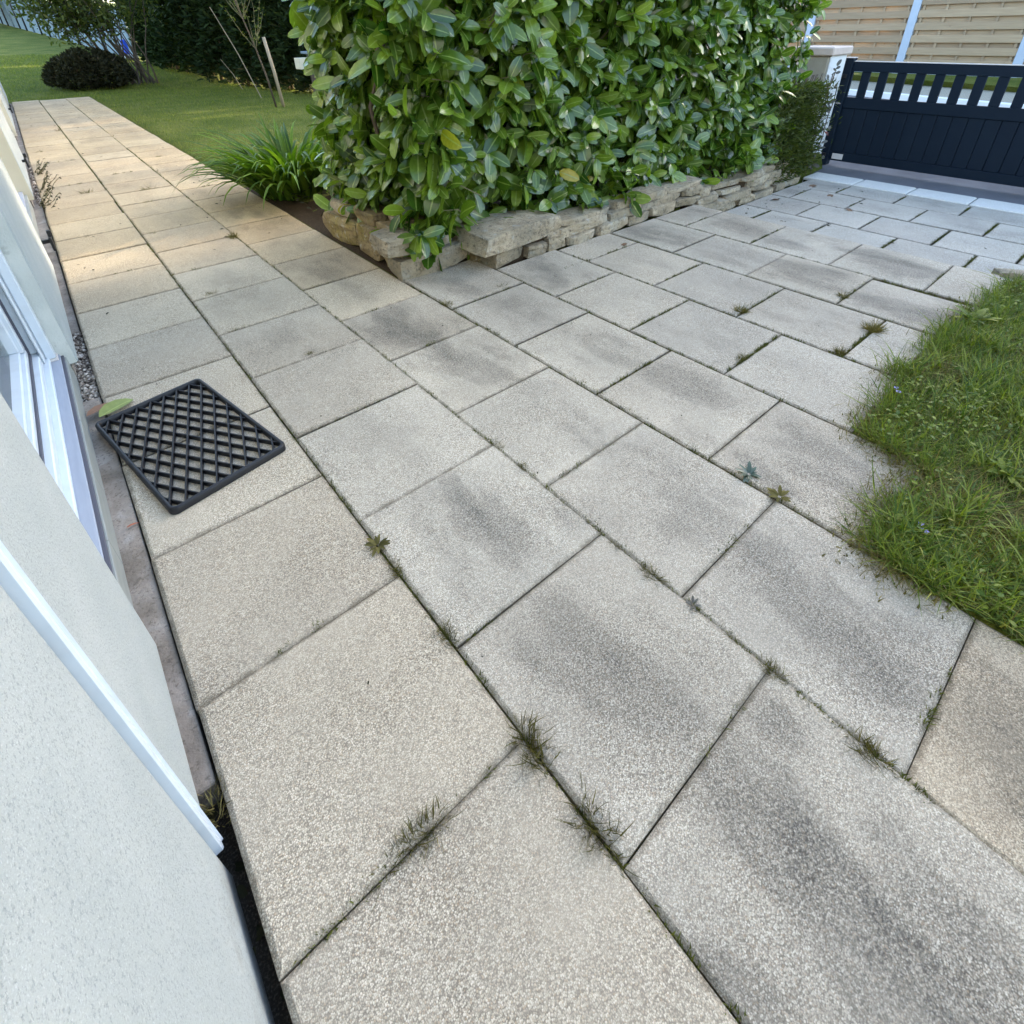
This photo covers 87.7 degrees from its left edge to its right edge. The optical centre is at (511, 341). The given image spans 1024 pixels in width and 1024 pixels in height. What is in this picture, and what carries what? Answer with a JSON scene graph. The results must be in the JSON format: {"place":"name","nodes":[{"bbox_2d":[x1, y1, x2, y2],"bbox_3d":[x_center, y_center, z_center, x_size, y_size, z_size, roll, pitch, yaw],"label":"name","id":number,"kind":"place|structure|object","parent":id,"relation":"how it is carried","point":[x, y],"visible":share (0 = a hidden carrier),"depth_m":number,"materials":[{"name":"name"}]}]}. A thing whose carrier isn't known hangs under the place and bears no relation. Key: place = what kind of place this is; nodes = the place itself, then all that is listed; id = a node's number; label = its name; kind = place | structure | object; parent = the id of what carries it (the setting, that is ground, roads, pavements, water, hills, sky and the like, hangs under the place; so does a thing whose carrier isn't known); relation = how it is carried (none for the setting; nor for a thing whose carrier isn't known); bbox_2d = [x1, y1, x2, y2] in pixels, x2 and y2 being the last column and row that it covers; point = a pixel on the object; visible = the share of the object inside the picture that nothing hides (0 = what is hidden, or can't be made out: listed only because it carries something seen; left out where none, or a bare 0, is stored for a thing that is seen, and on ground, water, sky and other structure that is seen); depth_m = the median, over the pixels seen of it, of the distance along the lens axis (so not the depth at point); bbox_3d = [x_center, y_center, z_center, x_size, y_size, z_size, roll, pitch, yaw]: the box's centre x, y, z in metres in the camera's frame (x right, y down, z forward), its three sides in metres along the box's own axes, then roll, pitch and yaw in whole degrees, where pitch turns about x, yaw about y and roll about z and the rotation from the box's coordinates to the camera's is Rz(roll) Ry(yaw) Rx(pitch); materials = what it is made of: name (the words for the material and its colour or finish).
{"place":"outdoors","nodes":[
{"label":"outdoors","id":0,"kind":"place"},
{"bbox_2d":[72,332,100,401],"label":"gravel","id":1,"kind":"structure","parent":0,"point":[88,386],"depth_m":2.35,"materials":[{"name":"grey gravel"}]},
{"bbox_2d":[0,3,1023,646],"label":"lawn","id":2,"kind":"structure","parent":0,"point":[14,41],"depth_m":11.09,"materials":[{"name":"green plant"}]},
{"bbox_2d":[0,0,138,57],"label":"garden fence","id":3,"kind":"object","parent":2,"relation":"on","point":[7,18],"visible":0.3,"depth_m":29.48,"materials":[{"name":"concrete"}]},
{"bbox_2d":[0,0,167,83],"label":"tall shrub","id":4,"kind":"object","parent":2,"relation":"on","point":[81,18],"visible":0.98,"depth_m":14.11,"materials":[{"name":"green plant"}]},
{"bbox_2d":[41,46,135,90],"bbox_3d":[-11.441,-7.352,14.385,2.214,1.090,1.904,-24,37,-33],"label":"round bush","id":5,"kind":"object","parent":2,"relation":"on","point":[66,69],"visible":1,"depth_m":13.99,"materials":[{"name":"green plant"}]},
{"bbox_2d":[10,104,223,810],"bbox_3d":[-6.157,-2.220,6.596,0.297,0.088,16.900,-24,37,-33],"label":"concrete strip","id":6,"kind":"object","parent":2,"relation":"on","point":[147,600],"visible":0.23,"depth_m":1.44,"materials":[{"name":"grey concrete"}]},
{"bbox_2d":[28,163,40,205],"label":"gravel litter","id":7,"kind":"object","parent":6,"relation":"on","point":[35,188],"visible":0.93,"depth_m":5.30,"materials":[{"name":"grey gravel"}]},
{"bbox_2d":[197,770,242,827],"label":"weed","id":8,"kind":"object","parent":6,"relation":"on","point":[209,810],"visible":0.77,"depth_m":1.01,"materials":[{"name":"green plant"}]},
{"bbox_2d":[120,39,129,58],"bbox_3d":[-14.719,-11.168,20.383,0.400,0.640,0.240,-24,37,-33],"label":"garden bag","id":9,"kind":"object","parent":2,"relation":"on","point":[124,44],"visible":0.15,"depth_m":20.24,"materials":[{"name":"blue plastic"}]},
{"bbox_2d":[0,82,274,1023],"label":"house","id":10,"kind":"structure","parent":2,"relation":"on","point":[118,898],"depth_m":0.66,"materials":[{"name":"paint"}]},
{"bbox_2d":[17,192,40,239],"bbox_3d":[-3.624,-1.628,3.366,0.260,2.240,2.010,-24,37,-33],"label":"window","id":11,"kind":"structure","parent":10,"relation":"in","point":[24,198],"depth_m":4.25,"materials":[{"name":"glass"}]},
{"bbox_2d":[0,249,133,607],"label":"patio door","id":12,"kind":"structure","parent":10,"relation":"in","point":[41,388],"depth_m":1.82,"materials":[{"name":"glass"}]},
{"bbox_2d":[0,53,326,185],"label":"lawn grass","id":13,"kind":"structure","parent":2,"relation":"on","point":[37,64],"depth_m":12.44,"materials":[{"name":"green plant"}]},
{"bbox_2d":[113,0,312,93],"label":"conifer hedge","id":14,"kind":"object","parent":2,"relation":"on","point":[192,35],"visible":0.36,"depth_m":14.73,"materials":[{"name":"green plant"}]},
{"bbox_2d":[210,8,261,97],"bbox_3d":[-5.933,-6.183,11.507,0.595,1.755,0.023,-17,34,-25],"label":"garden cane","id":15,"kind":"object","parent":2,"relation":"on","point":[239,56],"visible":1,"depth_m":11.56,"materials":[{"name":"brown wood"}]},
{"bbox_2d":[219,0,276,107],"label":"young tree","id":16,"kind":"object","parent":2,"relation":"on","point":[242,17],"visible":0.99,"depth_m":9.87,"materials":[{"name":"brown plant"}]},
{"bbox_2d":[205,798,292,1023],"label":"soil gap","id":17,"kind":"object","parent":2,"relation":"on","point":[229,856],"depth_m":0.93,"materials":[{"name":"black soil"}]},
{"bbox_2d":[205,810,285,1000],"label":"gap litter","id":18,"kind":"object","parent":17,"relation":"on","point":[241,889],"visible":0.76,"depth_m":0.95,"materials":[{"name":"brown plant"}]},
{"bbox_2d":[262,37,284,106],"bbox_3d":[-4.591,-5.137,10.313,0.164,1.305,0.064,-24,37,-33],"label":"tree stake","id":19,"kind":"object","parent":2,"relation":"on","point":[273,70],"visible":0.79,"depth_m":10.26,"materials":[{"name":"brown wood"}]},
{"bbox_2d":[294,51,315,91],"bbox_3d":[-4.397,-5.907,11.858,0.640,0.960,0.380,-24,37,-33],"label":"garden box","id":20,"kind":"object","parent":2,"relation":"on","point":[299,62],"visible":0.23,"depth_m":11.55,"materials":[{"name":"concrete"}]},
{"bbox_2d":[246,165,721,277],"bbox_3d":[0.252,-1.692,5.407,4.797,0.279,2.965,-24,37,-33],"label":"soil bed","id":21,"kind":"object","parent":2,"relation":"on","point":[302,212],"visible":0.01,"depth_m":4.23,"materials":[{"name":"brown soil"}]},
{"bbox_2d":[174,114,332,209],"bbox_3d":[-1.959,-1.582,4.600,1.805,0.650,1.925,-24,37,-33],"label":"lily clump","id":22,"kind":"object","parent":21,"relation":"on","point":[280,167],"visible":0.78,"depth_m":4.48,"materials":[{"name":"green plant"}]},
{"bbox_2d":[276,187,335,215],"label":"bed litter","id":23,"kind":"object","parent":21,"relation":"on","point":[324,191],"visible":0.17,"depth_m":4.41,"materials":[{"name":"brown plant"}]},
{"bbox_2d":[281,0,831,271],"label":"laurel hedge","id":24,"kind":"object","parent":21,"relation":"on","point":[446,117],"visible":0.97,"depth_m":3.31,"materials":[{"name":"green plant"}]},
{"bbox_2d":[751,74,846,184],"bbox_3d":[2.715,-2.129,5.380,1.896,0.973,0.571,-24,37,-33],"label":"heath shrub","id":25,"kind":"object","parent":21,"relation":"on","point":[800,107],"visible":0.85,"depth_m":5.21,"materials":[{"name":"green plant"}]},
{"bbox_2d":[322,156,799,281],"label":"stone wall","id":26,"kind":"structure","parent":2,"relation":"on","point":[495,240],"depth_m":3.46,"materials":[{"name":"stone"}]},
{"bbox_2d":[789,45,853,152],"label":"gate pillar","id":27,"kind":"structure","parent":2,"relation":"on","point":[824,59],"depth_m":5.52,"materials":[{"name":"white paint"}]},
{"bbox_2d":[805,59,841,173],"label":"climbing rose","id":28,"kind":"object","parent":27,"relation":"attached to","point":[828,112],"visible":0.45,"depth_m":5.51,"materials":[{"name":"green plant"}]},
{"bbox_2d":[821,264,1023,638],"bbox_3d":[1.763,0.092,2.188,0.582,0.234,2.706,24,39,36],"label":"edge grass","id":29,"kind":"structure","parent":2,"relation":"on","point":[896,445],"depth_m":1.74,"materials":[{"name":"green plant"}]},
{"bbox_2d":[828,273,1023,639],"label":"thatch","id":30,"kind":"object","parent":2,"relation":"on","point":[968,450],"visible":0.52,"depth_m":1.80,"materials":[{"name":"green plant"}]},
{"bbox_2d":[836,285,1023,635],"bbox_3d":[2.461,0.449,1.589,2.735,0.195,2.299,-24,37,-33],"label":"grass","id":31,"kind":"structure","parent":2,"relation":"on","point":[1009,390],"depth_m":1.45,"materials":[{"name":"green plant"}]},
{"bbox_2d":[854,273,1023,653],"bbox_3d":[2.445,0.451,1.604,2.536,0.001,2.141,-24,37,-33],"label":"turf","id":32,"kind":"structure","parent":2,"relation":"on","point":[1009,500],"depth_m":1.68,"materials":[{"name":"plant"}]},
{"bbox_2d":[867,276,1023,626],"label":"ground cover","id":33,"kind":"object","parent":32,"relation":"on","point":[978,591],"visible":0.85,"depth_m":1.82,"materials":[{"name":"green plant"}]},
{"bbox_2d":[856,276,1023,628],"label":"moss","id":34,"kind":"object","parent":2,"relation":"on","point":[992,555],"visible":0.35,"depth_m":1.52,"materials":[{"name":"green plant"}]},
{"bbox_2d":[955,388,985,402],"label":"broadleaf weed","id":35,"kind":"object","parent":2,"relation":"on","point":[961,392],"visible":0.52,"depth_m":2.01,"materials":[{"name":"green plant"}]},
{"bbox_2d":[945,304,1001,323],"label":"broadleaf weed","id":36,"kind":"object","parent":2,"relation":"on","point":[980,313],"visible":0.75,"depth_m":2.53,"materials":[{"name":"green plant"}]},
{"bbox_2d":[987,454,1023,487],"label":"broadleaf weed","id":37,"kind":"object","parent":2,"relation":"on","point":[1003,470],"visible":0.74,"depth_m":1.67,"materials":[{"name":"green plant"}]},
{"bbox_2d":[12,97,1023,1023],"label":"patio","id":38,"kind":"structure","parent":0,"point":[792,861],"depth_m":1.29,"materials":[{"name":"concrete"}]},
{"bbox_2d":[35,160,48,174],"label":"wall weed","id":39,"kind":"object","parent":38,"relation":"on","point":[41,169],"depth_m":5.71,"materials":[{"name":"brown"}]},
{"bbox_2d":[40,186,60,208],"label":"wall weed","id":40,"kind":"object","parent":38,"relation":"on","point":[44,200],"depth_m":4.65,"materials":[{"name":"brown"}]},
{"bbox_2d":[40,171,60,193],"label":"wall weed","id":41,"kind":"object","parent":38,"relation":"on","point":[44,181],"depth_m":5.08,"materials":[{"name":"brown"}]},
{"bbox_2d":[86,402,108,415],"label":"fallen leaf","id":42,"kind":"object","parent":38,"relation":"on","point":[95,409],"visible":0.5,"depth_m":2.06,"materials":[{"name":"brown plant"}]},
{"bbox_2d":[99,398,132,416],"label":"fallen leaf","id":43,"kind":"object","parent":38,"relation":"on","point":[111,406],"visible":1,"depth_m":2.06,"materials":[{"name":"green plant"}]},
{"bbox_2d":[27,101,281,313],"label":"path litter","id":44,"kind":"object","parent":38,"relation":"on","point":[120,223],"visible":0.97,"depth_m":4.58,"materials":[{"name":"brown plant"}]},
{"bbox_2d":[95,379,285,514],"bbox_3d":[-1.162,0.338,1.912,0.675,0.024,0.382,22,37,33],"label":"doormat","id":45,"kind":"object","parent":38,"relation":"on","point":[169,501],"visible":1,"depth_m":1.88,"materials":[{"name":"black rubber"}]},
{"bbox_2d":[226,231,238,238],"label":"weed","id":46,"kind":"object","parent":38,"relation":"on","point":[230,236],"visible":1,"depth_m":3.81,"materials":[{"name":"green plant"}]},
{"bbox_2d":[365,534,390,556],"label":"weed","id":47,"kind":"object","parent":38,"relation":"on","point":[382,543],"visible":1,"depth_m":1.50,"materials":[{"name":"green plant"}]},
{"bbox_2d":[383,553,404,579],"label":"weed","id":48,"kind":"object","parent":38,"relation":"on","point":[393,569],"visible":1,"depth_m":1.43,"materials":[{"name":"green plant"}]},
{"bbox_2d":[368,826,422,914],"bbox_3d":[-0.210,0.899,0.923,0.123,0.048,0.095,-24,37,-33],"label":"weed","id":49,"kind":"object","parent":38,"relation":"on","point":[391,858],"visible":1,"depth_m":0.93,"materials":[{"name":"green plant"}]},
{"bbox_2d":[393,792,460,871],"bbox_3d":[-0.157,0.873,0.954,0.139,0.064,0.133,4,31,8],"label":"weed","id":50,"kind":"object","parent":38,"relation":"on","point":[420,825],"visible":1,"depth_m":0.96,"materials":[{"name":"green plant"}]},
{"bbox_2d":[429,616,460,650],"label":"weed","id":51,"kind":"object","parent":38,"relation":"on","point":[441,629],"visible":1,"depth_m":1.27,"materials":[{"name":"green plant"}]},
{"bbox_2d":[39,101,1023,1023],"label":"joint moss","id":52,"kind":"object","parent":38,"relation":"on","point":[657,913],"visible":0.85,"depth_m":1.92,"materials":[{"name":"green plant"}]},
{"bbox_2d":[505,705,568,796],"bbox_3d":[0.041,0.799,1.070,0.144,0.081,0.201,-24,37,-33],"label":"weed","id":53,"kind":"object","parent":38,"relation":"on","point":[533,742],"visible":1,"depth_m":1.07,"materials":[{"name":"green plant"}]},
{"bbox_2d":[554,773,645,879],"bbox_3d":[0.160,0.867,0.952,0.132,0.069,0.194,-24,37,-33],"label":"weed","id":54,"kind":"object","parent":38,"relation":"on","point":[595,832],"visible":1,"depth_m":0.96,"materials":[{"name":"green plant"}]},
{"bbox_2d":[639,561,670,584],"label":"weed","id":55,"kind":"object","parent":38,"relation":"on","point":[642,566],"visible":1,"depth_m":1.41,"materials":[{"name":"green plant"}]},
{"bbox_2d":[685,595,701,609],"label":"weed","id":56,"kind":"object","parent":38,"relation":"on","point":[693,601],"visible":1,"depth_m":1.33,"materials":[{"name":"green plant"}]},
{"bbox_2d":[731,301,750,316],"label":"weed","id":57,"kind":"object","parent":38,"relation":"on","point":[743,310],"visible":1,"depth_m":2.68,"materials":[{"name":"green plant"}]},
{"bbox_2d":[737,353,749,361],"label":"weed","id":58,"kind":"object","parent":38,"relation":"on","point":[741,354],"visible":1,"depth_m":2.31,"materials":[{"name":"green plant"}]},
{"bbox_2d":[736,461,760,481],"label":"weed","id":59,"kind":"object","parent":38,"relation":"on","point":[748,468],"visible":1,"depth_m":1.71,"materials":[{"name":"green plant"}]},
{"bbox_2d":[755,651,794,686],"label":"weed","id":60,"kind":"object","parent":38,"relation":"on","point":[770,667],"visible":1,"depth_m":1.19,"materials":[{"name":"green plant"}]},
{"bbox_2d":[767,485,790,501],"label":"weed","id":61,"kind":"object","parent":38,"relation":"on","point":[773,492],"visible":1,"depth_m":1.63,"materials":[{"name":"green plant"}]},
{"bbox_2d":[829,345,851,356],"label":"weed","id":62,"kind":"object","parent":38,"relation":"on","point":[839,351],"visible":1,"depth_m":2.33,"materials":[{"name":"green plant"}]},
{"bbox_2d":[834,289,850,298],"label":"weed","id":63,"kind":"object","parent":38,"relation":"on","point":[840,294],"visible":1,"depth_m":2.81,"materials":[{"name":"green plant"}]},
{"bbox_2d":[841,720,901,779],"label":"weed","id":64,"kind":"object","parent":38,"relation":"on","point":[868,748],"visible":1,"depth_m":1.06,"materials":[{"name":"green plant"}]},
{"bbox_2d":[860,317,890,336],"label":"weed","id":65,"kind":"object","parent":38,"relation":"on","point":[869,328],"visible":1,"depth_m":2.49,"materials":[{"name":"green plant"}]},
{"bbox_2d":[821,278,1019,618],"bbox_3d":[1.790,0.107,2.221,0.462,0.041,2.729,24,39,36],"label":"edge moss","id":66,"kind":"object","parent":38,"relation":"on","point":[904,593],"visible":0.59,"depth_m":1.63,"materials":[{"name":"green plant"}]},
{"bbox_2d":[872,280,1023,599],"bbox_3d":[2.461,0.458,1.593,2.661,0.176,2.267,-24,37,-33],"label":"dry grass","id":67,"kind":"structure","parent":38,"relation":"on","point":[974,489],"depth_m":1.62,"materials":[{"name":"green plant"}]},
{"bbox_2d":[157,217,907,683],"bbox_3d":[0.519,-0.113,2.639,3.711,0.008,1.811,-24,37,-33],"label":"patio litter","id":68,"kind":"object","parent":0,"point":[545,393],"visible":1,"depth_m":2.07,"materials":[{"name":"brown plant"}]},
{"bbox_2d":[726,179,1023,273],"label":"driveway","id":69,"kind":"structure","parent":0,"point":[963,241],"depth_m":4.42,"materials":[{"name":"concrete"}]},
{"bbox_2d":[802,172,1023,214],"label":"kerb","id":70,"kind":"structure","parent":69,"relation":"on","point":[948,197],"depth_m":5.12,"materials":[{"name":"concrete"}]},
{"bbox_2d":[991,268,1023,279],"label":"edge stone","id":71,"kind":"object","parent":69,"relation":"on","point":[1002,270],"visible":0.24,"depth_m":3.03,"materials":[{"name":"grey stone"}]},
{"bbox_2d":[813,95,1023,204],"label":"road","id":72,"kind":"structure","parent":0,"point":[987,190],"depth_m":5.50,"materials":[{"name":"concrete"}]},
{"bbox_2d":[848,89,1023,108],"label":"street kerb","id":73,"kind":"structure","parent":72,"relation":"on","point":[903,97],"depth_m":9.00,"materials":[{"name":"white paint"}]},
{"bbox_2d":[821,57,1023,187],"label":"driveway gate","id":74,"kind":"structure","parent":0,"point":[969,140],"depth_m":5.37,"materials":[{"name":"metal"}]},
{"bbox_2d":[850,80,1015,102],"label":"verge","id":75,"kind":"structure","parent":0,"point":[986,95],"depth_m":9.30,"materials":[{"name":"grey concrete"}]},
{"bbox_2d":[777,0,1023,77],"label":"wooden fence","id":76,"kind":"object","parent":75,"relation":"on","point":[968,31],"visible":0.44,"depth_m":10.30,"materials":[{"name":"brown wood"}]},
{"bbox_2d":[852,72,1021,91],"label":"grass bank","id":77,"kind":"structure","parent":0,"point":[991,83],"depth_m":9.75,"materials":[{"name":"green plant"}]}
]}

